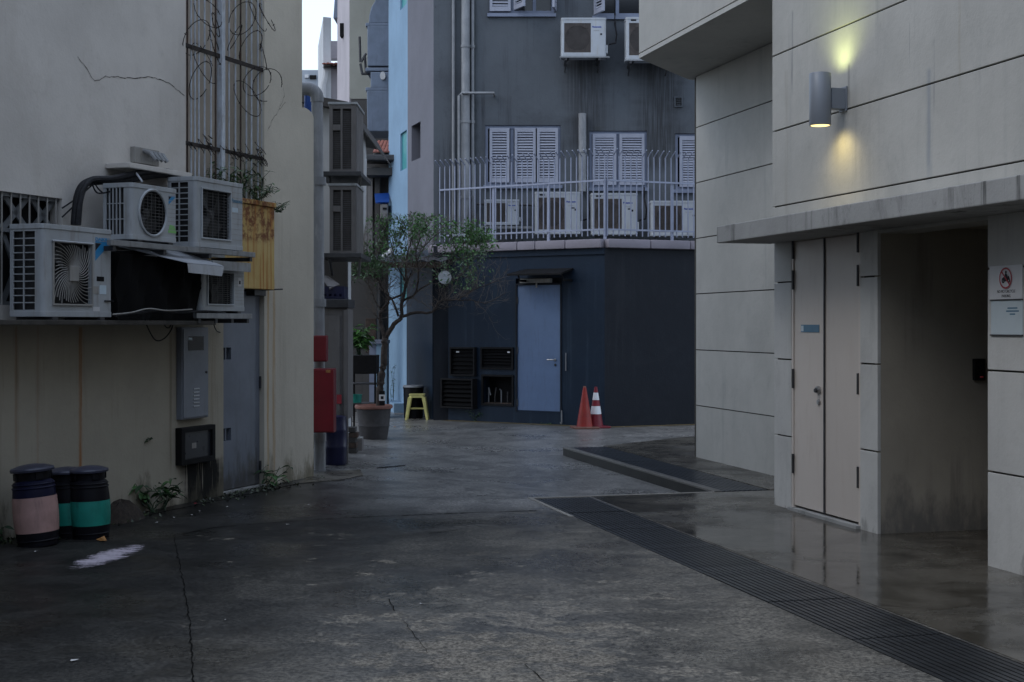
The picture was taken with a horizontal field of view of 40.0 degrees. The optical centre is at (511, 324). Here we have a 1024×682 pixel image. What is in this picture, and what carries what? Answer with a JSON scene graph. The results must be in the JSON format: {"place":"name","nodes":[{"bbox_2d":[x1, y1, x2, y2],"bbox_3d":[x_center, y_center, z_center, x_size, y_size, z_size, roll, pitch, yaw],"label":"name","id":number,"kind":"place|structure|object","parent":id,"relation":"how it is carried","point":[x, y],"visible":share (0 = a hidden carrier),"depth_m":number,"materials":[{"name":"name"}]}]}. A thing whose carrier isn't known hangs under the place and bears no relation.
{"place":"outdoors","nodes":[
{"label":"outdoors","id":0,"kind":"place"},
{"bbox_2d":[302,0,336,69],"label":"sky","id":1,"kind":"structure","parent":0,"point":[313,11],"materials":[{"name":"white"}]},
{"bbox_2d":[348,426,359,452],"bbox_3d":[-2.093,1.512,18.510,0.154,0.335,0.220,0,0,0],"label":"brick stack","id":2,"kind":"object","parent":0,"point":[354,435],"visible":0.84,"depth_m":18.40,"materials":[{"name":"brick"}]},
{"bbox_2d":[0,412,1023,681],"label":"ground","id":3,"kind":"structure","parent":0,"point":[502,582],"depth_m":8.62,"materials":[{"name":"concrete"}]},
{"bbox_2d":[9,463,58,547],"bbox_3d":[-3.553,1.338,10.490,0.328,0.606,0.328,-5,0,-17],"label":"barrel bin","id":4,"kind":"object","parent":3,"relation":"on","point":[35,510],"visible":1,"depth_m":10.36,"materials":[{"name":"pink plastic"}]},
{"bbox_2d":[51,466,75,538],"bbox_3d":[-3.454,1.372,10.934,0.312,0.537,0.312,-2,0,-17],"label":"barrel bin","id":5,"kind":"object","parent":3,"relation":"on","point":[62,477],"visible":0.42,"depth_m":10.79,"materials":[{"name":"black plastic"}]},
{"bbox_2d":[70,465,110,539],"bbox_3d":[-3.256,1.364,10.868,0.300,0.553,0.300,-2,0,-17],"label":"barrel bin","id":6,"kind":"object","parent":3,"relation":"on","point":[90,504],"visible":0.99,"depth_m":10.75,"materials":[{"name":"black plastic"}]},
{"bbox_2d":[70,544,144,566],"bbox_3d":[-2.854,1.636,9.967,0.408,0.001,1.343,0,0,7],"label":"spilt paint","id":7,"kind":"object","parent":3,"relation":"on","point":[110,555],"visible":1,"depth_m":9.94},
{"bbox_2d":[110,499,145,523],"bbox_3d":[-3.294,1.557,11.841,0.372,0.187,0.585,0,0,0],"label":"dirt mound","id":8,"kind":"object","parent":3,"relation":"on","point":[123,511],"visible":0.81,"depth_m":11.74,"materials":[{"name":"soil"}]},
{"bbox_2d":[129,478,179,512],"bbox_3d":[-3.139,1.499,12.333,0.490,0.291,0.329,0,0,-22],"label":"weed plant","id":9,"kind":"object","parent":3,"relation":"on","point":[144,496],"visible":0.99,"depth_m":12.30,"materials":[{"name":"green plant"}]},
{"bbox_2d":[0,0,313,539],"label":"cream building","id":10,"kind":"structure","parent":3,"relation":"on","point":[89,88],"depth_m":12.43,"materials":[{"name":"paint"}]},
{"bbox_2d":[0,191,58,304],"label":"window","id":11,"kind":"structure","parent":10,"relation":"in","point":[15,208],"depth_m":10.94,"materials":[{"name":"grey paint"}]},
{"bbox_2d":[0,320,215,324],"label":"wall shelf","id":12,"kind":"object","parent":10,"relation":"attached to","point":[87,322],"depth_m":11.06,"materials":[{"name":"metal"}]},
{"bbox_2d":[10,223,113,319],"bbox_3d":[-3.483,-0.397,10.928,0.347,0.720,0.840,0,0,21],"label":"air conditioner","id":13,"kind":"object","parent":12,"relation":"on","point":[56,271],"visible":0.98,"depth_m":10.69,"materials":[{"name":"white metal"}]},
{"bbox_2d":[106,162,191,175],"bbox_3d":[-3.155,-1.341,12.271,0.248,0.043,0.914,0,0,21],"label":"concrete hood","id":14,"kind":"object","parent":10,"relation":"attached to","point":[127,166],"visible":0.67,"depth_m":11.99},
{"bbox_2d":[131,146,168,166],"bbox_3d":[-3.169,-1.477,12.350,0.166,0.139,0.357,0,0,21],"label":"valve board","id":15,"kind":"object","parent":10,"relation":"attached to","point":[145,156],"visible":1,"depth_m":12.30,"materials":[{"name":"grey metal"}]},
{"bbox_2d":[104,239,254,261],"bbox_3d":[-3.028,-0.629,12.187,0.550,0.086,2.160,0,0,21],"label":"condenser rack","id":16,"kind":"object","parent":10,"relation":"attached to","point":[216,254],"visible":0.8,"depth_m":11.98,"materials":[{"name":"metal"}]},
{"bbox_2d":[103,182,175,244],"bbox_3d":[-3.098,-0.913,11.761,0.313,0.484,0.648,0,0,21],"label":"air conditioner","id":17,"kind":"object","parent":16,"relation":"on","point":[138,212],"visible":0.95,"depth_m":11.53,"materials":[{"name":"white metal"}]},
{"bbox_2d":[105,252,213,319],"bbox_3d":[-3.103,-0.321,12.037,0.436,0.563,1.359,0,0,21],"label":"plastic sheeting","id":18,"kind":"object","parent":16,"relation":"hanging from","point":[138,282],"visible":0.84,"depth_m":11.77,"materials":[{"name":"black"}]},
{"bbox_2d":[117,246,223,275],"bbox_3d":[-3.070,-0.587,11.775,0.565,0.325,1.782,0,0,21],"label":"metal flap","id":19,"kind":"object","parent":16,"relation":"attached to","point":[196,264],"visible":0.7,"depth_m":12.09,"materials":[{"name":"metal"}]},
{"bbox_2d":[167,176,242,250],"bbox_3d":[-2.751,-0.977,12.687,0.320,0.640,0.794,0,0,21],"label":"air conditioner","id":20,"kind":"object","parent":16,"relation":"on","point":[208,212],"visible":0.95,"depth_m":12.52,"materials":[{"name":"white metal"}]},
{"bbox_2d":[71,173,178,224],"bbox_3d":[-3.250,-1.086,11.942,0.075,0.571,1.394,0,0,24],"label":"pipe bundle","id":21,"kind":"object","parent":20,"relation":"on","point":[133,179],"visible":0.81,"depth_m":11.74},
{"bbox_2d":[75,168,181,224],"bbox_3d":[-3.205,-1.086,11.956,0.058,0.576,1.481,0,0,23],"label":"pipe bundle","id":22,"kind":"object","parent":21,"relation":"on","point":[82,192],"visible":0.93,"depth_m":11.45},
{"bbox_2d":[176,327,207,419],"bbox_3d":[-2.938,0.444,12.991,0.081,0.841,0.432,0,0,21],"label":"meter cabinet","id":23,"kind":"object","parent":10,"relation":"attached to","point":[191,372],"visible":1,"depth_m":12.91,"materials":[{"name":"grey metal"}]},
{"bbox_2d":[175,424,215,465],"bbox_3d":[-2.927,1.110,13.037,0.069,0.340,0.556,0,0,21],"label":"wall box","id":24,"kind":"object","parent":10,"relation":"attached to","point":[195,444],"visible":1,"depth_m":13.00,"materials":[{"name":"black plastic"}]},
{"bbox_2d":[173,313,251,322],"bbox_3d":[-2.822,-0.058,12.768,0.520,0.086,0.912,0,0,21],"label":"condenser rack","id":25,"kind":"object","parent":10,"relation":"attached to","point":[229,318],"visible":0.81,"depth_m":12.71,"materials":[{"name":"metal"}]},
{"bbox_2d":[114,310,225,316],"bbox_3d":[-2.864,-0.095,11.956,0.042,0.066,1.604,0,0,21],"label":"cable","id":26,"kind":"object","parent":25,"relation":"on","point":[178,312],"visible":1,"depth_m":11.92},
{"bbox_2d":[197,271,243,313],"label":"air conditioner","id":27,"kind":"object","parent":25,"relation":"on","point":[227,291],"visible":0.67,"depth_m":12.80,"materials":[{"name":"white metal"}]},
{"bbox_2d":[208,260,250,271],"bbox_3d":[-2.599,-0.527,12.720,0.170,0.085,0.626,0,0,21],"label":"angle rail","id":28,"kind":"object","parent":27,"relation":"on","point":[237,266],"visible":0.82,"depth_m":12.72,"materials":[{"name":"metal"}]},
{"bbox_2d":[186,0,262,198],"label":"security grille","id":29,"kind":"object","parent":10,"relation":"on","point":[220,152],"visible":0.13,"depth_m":13.56,"materials":[{"name":"brown metal"}]},
{"bbox_2d":[182,0,282,166],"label":"razor wire","id":30,"kind":"object","parent":29,"relation":"hanging from","point":[255,95],"visible":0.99,"depth_m":13.78,"materials":[{"name":"metal"}]},
{"bbox_2d":[212,154,261,190],"bbox_3d":[-2.746,-1.456,14.024,0.546,0.495,0.371,0,0,0],"label":"fern","id":31,"kind":"object","parent":10,"relation":"on","point":[245,177],"visible":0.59,"depth_m":13.99,"materials":[{"name":"green plant"}]},
{"bbox_2d":[223,288,282,489],"bbox_3d":[-2.609,0.587,13.960,0.267,2.046,0.883,0,0,21],"label":"door","id":32,"kind":"structure","parent":10,"relation":"in","point":[241,378],"depth_m":14.01,"materials":[{"name":"metal"}]},
{"bbox_2d":[242,182,279,200],"bbox_3d":[-2.472,-1.321,13.884,0.384,0.189,0.311,0,0,0],"label":"fern","id":33,"kind":"object","parent":10,"relation":"on","point":[264,193],"visible":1,"depth_m":13.90,"materials":[{"name":"green plant"}]},
{"bbox_2d":[302,82,325,470],"bbox_3d":[-2.313,-0.533,16.000,0.403,4.446,0.156,0,0,0],"label":"drainpipe","id":34,"kind":"object","parent":10,"relation":"attached to","point":[314,92],"visible":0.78,"depth_m":15.94,"materials":[{"name":"grey paint"}]},
{"bbox_2d":[314,335,327,361],"bbox_3d":[-2.159,0.268,15.825,0.165,0.294,0.150,0,0,0],"label":"red cabinet","id":35,"kind":"object","parent":34,"relation":"attached to","point":[320,348],"visible":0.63,"depth_m":15.75,"materials":[{"name":"metal"}]},
{"bbox_2d":[314,368,335,432],"bbox_3d":[-2.097,0.844,15.708,0.245,0.709,0.224,0,0,0],"label":"red cabinet","id":36,"kind":"object","parent":34,"relation":"attached to","point":[324,400],"visible":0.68,"depth_m":15.60,"materials":[{"name":"metal"}]},
{"bbox_2d":[323,171,370,188],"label":"condenser platform","id":37,"kind":"structure","parent":10,"relation":"attached to","point":[360,178],"depth_m":17.41,"materials":[{"name":"concrete"}]},
{"bbox_2d":[328,102,364,172],"bbox_3d":[-2.112,-2.307,17.718,0.424,0.856,0.865,0,0,0],"label":"air conditioner","id":38,"kind":"object","parent":37,"relation":"on","point":[345,136],"visible":0.98,"depth_m":17.31,"materials":[{"name":"grey metal"}]},
{"bbox_2d":[324,253,370,275],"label":"condenser platform","id":39,"kind":"structure","parent":10,"relation":"attached to","point":[359,258],"depth_m":17.46,"materials":[{"name":"concrete"}]},
{"bbox_2d":[328,183,364,253],"bbox_3d":[-2.112,-1.309,17.718,0.424,0.856,0.865,0,0,0],"label":"air conditioner","id":40,"kind":"object","parent":39,"relation":"on","point":[346,217],"visible":1,"depth_m":17.34,"materials":[{"name":"grey metal"}]},
{"bbox_2d":[0,474,324,544],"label":"moss","id":41,"kind":"object","parent":3,"relation":"on","point":[209,498],"visible":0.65,"depth_m":13.49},
{"bbox_2d":[153,480,187,509],"bbox_3d":[-3.051,1.501,12.519,0.288,0.284,0.232,0,0,0],"label":"weed plant","id":42,"kind":"object","parent":3,"relation":"on","point":[159,489],"visible":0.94,"depth_m":12.51,"materials":[{"name":"green plant"}]},
{"bbox_2d":[174,537,194,681],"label":"crack","id":43,"kind":"object","parent":3,"relation":"on","point":[188,616],"visible":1,"depth_m":7.75,"materials":[{"name":"black"}]},
{"bbox_2d":[254,465,292,486],"bbox_3d":[-2.393,1.528,14.165,0.258,0.233,0.361,0,0,-43],"label":"weed plant","id":44,"kind":"object","parent":3,"relation":"on","point":[274,477],"visible":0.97,"depth_m":14.16,"materials":[{"name":"green plant"}]},
{"bbox_2d":[302,70,317,85],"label":"grey block","id":45,"kind":"structure","parent":3,"relation":"on","point":[310,76],"depth_m":70.00,"materials":[{"name":"white paint"}]},
{"bbox_2d":[318,17,336,99],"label":"white party wall house","id":46,"kind":"structure","parent":3,"relation":"on","point":[327,68],"depth_m":38.09,"materials":[{"name":"paint"}]},
{"bbox_2d":[297,469,362,482],"bbox_3d":[-1.948,1.651,15.360,0.499,0.035,1.811,0,0,16],"label":"gutter cover","id":47,"kind":"object","parent":3,"relation":"on","point":[336,475],"visible":1,"depth_m":15.32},
{"bbox_2d":[326,415,346,465],"bbox_3d":[-2.101,1.373,16.750,0.281,0.585,0.281,0,0,0],"label":"plastic drum","id":48,"kind":"object","parent":3,"relation":"on","point":[336,448],"visible":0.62,"depth_m":16.63,"materials":[{"name":"plastic"}]},
{"bbox_2d":[325,299,354,463],"bbox_3d":[-2.142,0.685,17.205,0.365,1.986,0.690,0,0,0],"label":"metal locker","id":49,"kind":"object","parent":3,"relation":"on","point":[339,323],"visible":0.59,"depth_m":16.89,"materials":[{"name":"metal"}]},
{"bbox_2d":[324,286,347,298],"bbox_3d":[-2.157,-0.387,17.150,0.277,0.151,0.400,0,0,0],"label":"plastic crate","id":50,"kind":"object","parent":49,"relation":"on","point":[337,292],"visible":0.8,"depth_m":16.95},
{"bbox_2d":[302,95,392,436],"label":"white gable house","id":51,"kind":"structure","parent":3,"relation":"on","point":[341,276],"depth_m":19.00,"materials":[{"name":"paint"}]},
{"bbox_2d":[333,0,388,154],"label":"pink tower house","id":52,"kind":"structure","parent":3,"relation":"on","point":[351,18],"depth_m":34.00,"materials":[{"name":"paint"}]},
{"bbox_2d":[353,355,378,425],"bbox_3d":[-2.330,1.091,22.250,0.420,1.221,0.500,0,0,0],"label":"plant rack","id":53,"kind":"object","parent":3,"relation":"on","point":[365,364],"visible":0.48,"depth_m":22.00,"materials":[{"name":"black plastic"}]},
{"bbox_2d":[353,324,378,354],"bbox_3d":[-2.421,0.224,22.200,0.673,0.508,0.640,0,0,0],"label":"potted shrub","id":54,"kind":"object","parent":53,"relation":"on","point":[361,340],"visible":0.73,"depth_m":22.14,"materials":[{"name":"green plant"}]},
{"bbox_2d":[355,404,392,439],"bbox_3d":[-2.048,1.438,20.860,0.566,0.502,0.566,0,0,0],"label":"planter","id":55,"kind":"object","parent":3,"relation":"on","point":[373,421],"visible":0.98,"depth_m":20.66,"materials":[{"name":"grey ceramic"}]},
{"bbox_2d":[351,211,511,405],"bbox_3d":[-1.356,-0.231,20.875,2.788,2.999,1.884,0,0,0],"label":"tree","id":56,"kind":"object","parent":55,"relation":"in","point":[473,233],"visible":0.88,"depth_m":20.77,"materials":[{"name":"green plant"}]},
{"bbox_2d":[363,140,393,343],"bbox_3d":[-2.783,-1.002,29.269,1.406,5.883,1.538,0,0,0],"label":"tiled lean to","id":57,"kind":"object","parent":3,"relation":"on","point":[379,172],"visible":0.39,"depth_m":29.20,"materials":[{"name":"ceramic"}]},
{"bbox_2d":[369,340,389,403],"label":"blue wall","id":58,"kind":"structure","parent":3,"relation":"on","point":[375,349],"depth_m":25.65,"materials":[{"name":"paint"}]},
{"bbox_2d":[351,254,447,425],"bbox_3d":[-2.284,0.240,25.250,2.389,3.400,7.500,0,0,0],"label":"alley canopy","id":59,"kind":"object","parent":3,"relation":"on","point":[360,313],"visible":0.15,"depth_m":27.40,"materials":[{"name":"metal"}]},
{"bbox_2d":[403,385,423,418],"bbox_3d":[-1.792,1.397,25.592,0.395,0.605,0.395,0,0,0],"label":"round bin","id":60,"kind":"object","parent":3,"relation":"on","point":[416,402],"visible":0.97,"depth_m":25.44,"materials":[{"name":"black plastic"}]},
{"bbox_2d":[405,393,428,419],"bbox_3d":[-1.700,1.470,25.241,0.412,0.460,0.392,0,0,0],"label":"stool","id":61,"kind":"object","parent":3,"relation":"on","point":[418,395],"visible":1,"depth_m":25.09,"materials":[{"name":"yellow plastic"}]},
{"bbox_2d":[389,0,694,418],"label":"shophouse tower","id":62,"kind":"structure","parent":3,"relation":"on","point":[538,102],"depth_m":25.30,"materials":[{"name":"paint"}]},
{"bbox_2d":[365,318,376,352],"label":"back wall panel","id":63,"kind":"structure","parent":62,"relation":"attached to","point":[369,322],"depth_m":26.50,"materials":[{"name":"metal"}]},
{"bbox_2d":[358,0,388,137],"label":"extract duct","id":64,"kind":"object","parent":62,"relation":"attached to","point":[377,63],"visible":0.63,"depth_m":31.00,"materials":[{"name":"grey metal"}]},
{"bbox_2d":[402,131,406,169],"bbox_3d":[-2.006,-3.401,27.561,0.160,0.735,0.659,0,0,-15],"label":"window","id":65,"kind":"structure","parent":62,"relation":"in","point":[404,136],"depth_m":27.64,"materials":[{"name":"glass"}]},
{"bbox_2d":[452,0,454,237],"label":"downpipe","id":66,"kind":"object","parent":62,"relation":"attached to","point":[453,81],"visible":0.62,"depth_m":25.23,"materials":[{"name":"metal"}]},
{"bbox_2d":[461,0,469,237],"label":"downpipe","id":67,"kind":"object","parent":62,"relation":"attached to","point":[465,77],"visible":0.9,"depth_m":25.13,"materials":[{"name":"metal"}]},
{"bbox_2d":[470,0,474,223],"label":"downpipe","id":68,"kind":"object","parent":62,"relation":"attached to","point":[472,47],"visible":0.77,"depth_m":25.23,"materials":[{"name":"metal"}]},
{"bbox_2d":[458,92,494,237],"bbox_3d":[-0.633,-2.853,25.179,0.675,2.602,0.207,0,0,0],"label":"pipe","id":69,"kind":"object","parent":62,"relation":"attached to","point":[461,93],"visible":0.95,"depth_m":25.08,"materials":[{"name":"metal"}]},
{"bbox_2d":[487,0,555,16],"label":"window","id":70,"kind":"structure","parent":62,"relation":"in","point":[532,8],"depth_m":25.33,"materials":[{"name":"white wood"}]},
{"bbox_2d":[483,125,561,187],"bbox_3d":[0.196,-3.017,25.383,1.417,1.139,0.265,0,0,0],"label":"window","id":71,"kind":"structure","parent":62,"relation":"in","point":[487,127],"depth_m":25.35,"materials":[{"name":"white wood"}]},
{"bbox_2d":[578,113,586,191],"bbox_3d":[1.260,-3.083,25.210,0.164,1.398,0.161,0,0,0],"label":"downpipe","id":72,"kind":"object","parent":62,"relation":"attached to","point":[581,131],"visible":0.82,"depth_m":25.15,"materials":[{"name":"metal"}]},
{"bbox_2d":[560,56,609,72],"bbox_3d":[1.278,-4.622,25.031,0.879,0.197,0.532,0,0,0],"label":"condenser bracket","id":73,"kind":"object","parent":62,"relation":"attached to","point":[597,63],"visible":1,"depth_m":24.77,"materials":[{"name":"metal"}]},
{"bbox_2d":[560,18,607,61],"bbox_3d":[1.275,-5.054,24.965,0.825,0.708,0.360,0,0,0],"label":"air conditioner","id":74,"kind":"object","parent":73,"relation":"on","point":[582,36],"visible":1,"depth_m":24.80,"materials":[{"name":"white metal"}]},
{"bbox_2d":[592,0,638,19],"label":"window","id":75,"kind":"structure","parent":62,"relation":"in","point":[622,8],"depth_m":25.50,"materials":[{"name":"white wood"}]},
{"bbox_2d":[589,131,647,190],"bbox_3d":[1.909,-2.942,25.383,1.095,1.081,0.265,0,0,0],"label":"window","id":76,"kind":"structure","parent":62,"relation":"in","point":[610,187],"depth_m":25.33,"materials":[{"name":"white wood"}]},
{"bbox_2d":[624,60,666,75],"bbox_3d":[2.455,-4.566,25.031,0.958,0.197,0.532,0,0,0],"label":"condenser bracket","id":77,"kind":"object","parent":62,"relation":"attached to","point":[629,64],"visible":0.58,"depth_m":24.88,"materials":[{"name":"metal"}]},
{"bbox_2d":[624,17,648,64],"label":"air conditioner","id":78,"kind":"object","parent":77,"relation":"on","point":[631,38],"visible":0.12,"depth_m":24.81,"materials":[{"name":"white metal"}]},
{"bbox_2d":[674,134,694,192],"bbox_3d":[3.450,-2.902,25.383,1.095,1.070,0.265,0,0,0],"label":"window","id":79,"kind":"structure","parent":62,"relation":"in","point":[679,189],"depth_m":25.33,"materials":[{"name":"white wood"}]},
{"bbox_2d":[428,239,694,426],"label":"navy annexe","id":80,"kind":"structure","parent":3,"relation":"on","point":[613,320],"depth_m":23.87,"materials":[{"name":"paint"}]},
{"bbox_2d":[440,378,476,408],"bbox_3d":[-0.939,1.210,24.836,0.680,0.524,0.159,0,0,32],"label":"louvre box","id":81,"kind":"object","parent":80,"relation":"attached to","point":[461,393],"visible":1,"depth_m":24.82,"materials":[{"name":"black metal"}]},
{"bbox_2d":[449,347,476,375],"bbox_3d":[-0.866,0.650,24.836,0.529,0.509,0.082,0,0,32],"label":"louvre box","id":82,"kind":"object","parent":80,"relation":"attached to","point":[462,361],"visible":1,"depth_m":24.84,"materials":[{"name":"black metal"}]},
{"bbox_2d":[480,347,513,369],"bbox_3d":[-0.212,0.585,24.580,0.675,0.386,0.232,0,0,32],"label":"louvre box","id":83,"kind":"object","parent":80,"relation":"attached to","point":[501,358],"visible":1,"depth_m":24.54,"materials":[{"name":"black metal"}]},
{"bbox_2d":[481,374,513,406],"bbox_3d":[-0.179,1.143,24.621,0.661,0.542,0.310,0,0,32],"label":"pipe niche","id":84,"kind":"object","parent":80,"relation":"attached to","point":[501,390],"visible":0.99,"depth_m":24.70,"materials":[{"name":"black metal"}]},
{"bbox_2d":[481,226,531,242],"bbox_3d":[-0.105,-1.576,24.810,0.959,0.313,0.060,0,0,0],"label":"condenser stand","id":85,"kind":"object","parent":80,"relation":"on","point":[514,227],"visible":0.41,"depth_m":24.78,"materials":[{"name":"metal"}]},
{"bbox_2d":[484,199,520,225],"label":"air conditioner","id":86,"kind":"object","parent":85,"relation":"on","point":[503,212],"visible":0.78,"depth_m":24.80,"materials":[{"name":"white metal"}]},
{"bbox_2d":[517,285,559,412],"bbox_3d":[0.453,0.409,24.070,0.863,2.174,0.120,0,0,32],"label":"door","id":87,"kind":"structure","parent":80,"relation":"in","point":[538,349],"depth_m":24.08,"materials":[{"name":"blue paint"}]},
{"bbox_2d":[534,192,581,235],"bbox_3d":[0.814,-1.950,24.845,0.832,0.761,0.360,0,0,0],"label":"air conditioner","id":88,"kind":"object","parent":80,"relation":"on","point":[579,224],"visible":0.6,"depth_m":24.68,"materials":[{"name":"white metal"}]},
{"bbox_2d":[435,148,694,242],"bbox_3d":[1.909,-2.180,24.243,6.682,1.507,1.875,0,0,4],"label":"terrace railing","id":89,"kind":"object","parent":80,"relation":"on","point":[605,228],"visible":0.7,"depth_m":23.96,"materials":[{"name":"white metal"}]},
{"bbox_2d":[590,193,638,236],"bbox_3d":[1.807,-1.933,24.845,0.844,0.750,0.360,0,0,0],"label":"air conditioner","id":90,"kind":"object","parent":80,"relation":"on","point":[610,212],"visible":0.73,"depth_m":24.68,"materials":[{"name":"white metal"}]},
{"bbox_2d":[649,201,694,237],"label":"air conditioner","id":91,"kind":"object","parent":80,"relation":"on","point":[662,216],"visible":0.59,"depth_m":24.68,"materials":[{"name":"white metal"}]},
{"bbox_2d":[443,420,694,426],"bbox_3d":[1.278,1.694,23.976,5.194,0.001,1.377,0,0,8],"label":"yellow line","id":92,"kind":"object","parent":3,"relation":"on","point":[565,425],"visible":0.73,"depth_m":23.89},
{"bbox_2d":[570,386,598,428],"bbox_3d":[1.191,1.353,23.077,0.403,0.693,0.403,0,0,-11],"label":"traffic cone","id":93,"kind":"object","parent":3,"relation":"on","point":[584,420],"visible":0.96,"depth_m":23.00,"materials":[{"name":"plastic"}]},
{"bbox_2d":[590,387,610,428],"bbox_3d":[1.382,1.362,23.206,0.364,0.676,0.364,0,0,-29],"label":"traffic cone","id":94,"kind":"object","parent":3,"relation":"on","point":[596,416],"visible":0.92,"depth_m":23.14,"materials":[{"name":"plastic"}]},
{"bbox_2d":[528,491,713,516],"bbox_3d":[1.232,1.667,12.906,1.896,0.066,1.345,0,0,-15],"label":"edging","id":95,"kind":"object","parent":3,"relation":"on","point":[547,505],"visible":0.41,"depth_m":13.34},
{"bbox_2d":[563,449,708,492],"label":"kerb","id":96,"kind":"structure","parent":3,"relation":"on","point":[655,480],"depth_m":16.09,"materials":[{"name":"concrete"}]},
{"bbox_2d":[563,446,721,491],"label":"kerb top","id":97,"kind":"structure","parent":96,"relation":"on","point":[692,484],"depth_m":15.74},
{"bbox_2d":[598,500,1023,664],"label":"drain channel","id":98,"kind":"object","parent":3,"relation":"in","point":[844,595],"visible":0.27,"depth_m":8.24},
{"bbox_2d":[537,497,1023,681],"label":"drain grate","id":99,"kind":"object","parent":98,"relation":"on","point":[941,656],"visible":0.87,"depth_m":8.28,"materials":[{"name":"metal"}]},
{"bbox_2d":[639,0,1023,575],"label":"concrete building","id":100,"kind":"structure","parent":3,"relation":"on","point":[858,248],"depth_m":11.23,"materials":[{"name":"beige paint"}]},
{"bbox_2d":[792,238,825,512],"bbox_3d":[2.563,0.420,12.162,0.093,2.340,0.585,0,0,-15],"label":"door leaf","id":101,"kind":"structure","parent":100,"relation":"in","point":[809,253],"depth_m":12.15,"materials":[{"name":"beige paint"}]},
{"bbox_2d":[809,71,846,126],"bbox_3d":[2.562,-1.827,11.443,0.302,0.426,0.176,0,0,-15],"label":"wall lamp","id":102,"kind":"object","parent":100,"relation":"attached to","point":[825,98],"visible":1,"depth_m":11.36,"materials":[{"name":"grey metal"}]},
{"bbox_2d":[823,233,858,521],"bbox_3d":[2.725,0.420,11.594,0.069,2.340,0.612,0,0,-15],"label":"door leaf","id":103,"kind":"structure","parent":100,"relation":"in","point":[842,252],"depth_m":11.60,"materials":[{"name":"beige paint"}]},
{"bbox_2d":[972,359,984,380],"bbox_3d":[3.715,0.357,11.204,0.092,0.173,0.042,0,0,-15],"label":"card reader","id":104,"kind":"object","parent":100,"relation":"attached to","point":[978,369],"visible":1,"depth_m":11.19,"materials":[{"name":"black plastic"}]},
{"bbox_2d":[989,264,1022,299],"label":"warning sign","id":105,"kind":"object","parent":100,"relation":"attached to","point":[1005,281],"visible":1,"depth_m":9.34,"materials":[{"name":"white"}]},
{"bbox_2d":[990,299,1022,335],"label":"notice sheet","id":106,"kind":"object","parent":100,"relation":"attached to","point":[1006,317],"visible":1,"depth_m":9.34,"materials":[{"name":"white paper"}]},
{"bbox_2d":[603,436,773,489],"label":"pavement","id":107,"kind":"structure","parent":0,"point":[680,451],"depth_m":17.09,"materials":[{"name":"concrete"}]},
{"bbox_2d":[571,447,766,491],"bbox_3d":[1.657,1.661,16.405,0.496,0.047,5.116,0,0,-15],"label":"drain grate","id":108,"kind":"object","parent":107,"relation":"on","point":[709,480],"visible":0.77,"depth_m":15.82,"materials":[{"name":"metal"}]},
{"bbox_2d":[591,490,1023,662],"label":"plaza","id":109,"kind":"structure","parent":0,"point":[952,583],"depth_m":9.85,"materials":[{"name":"concrete"}]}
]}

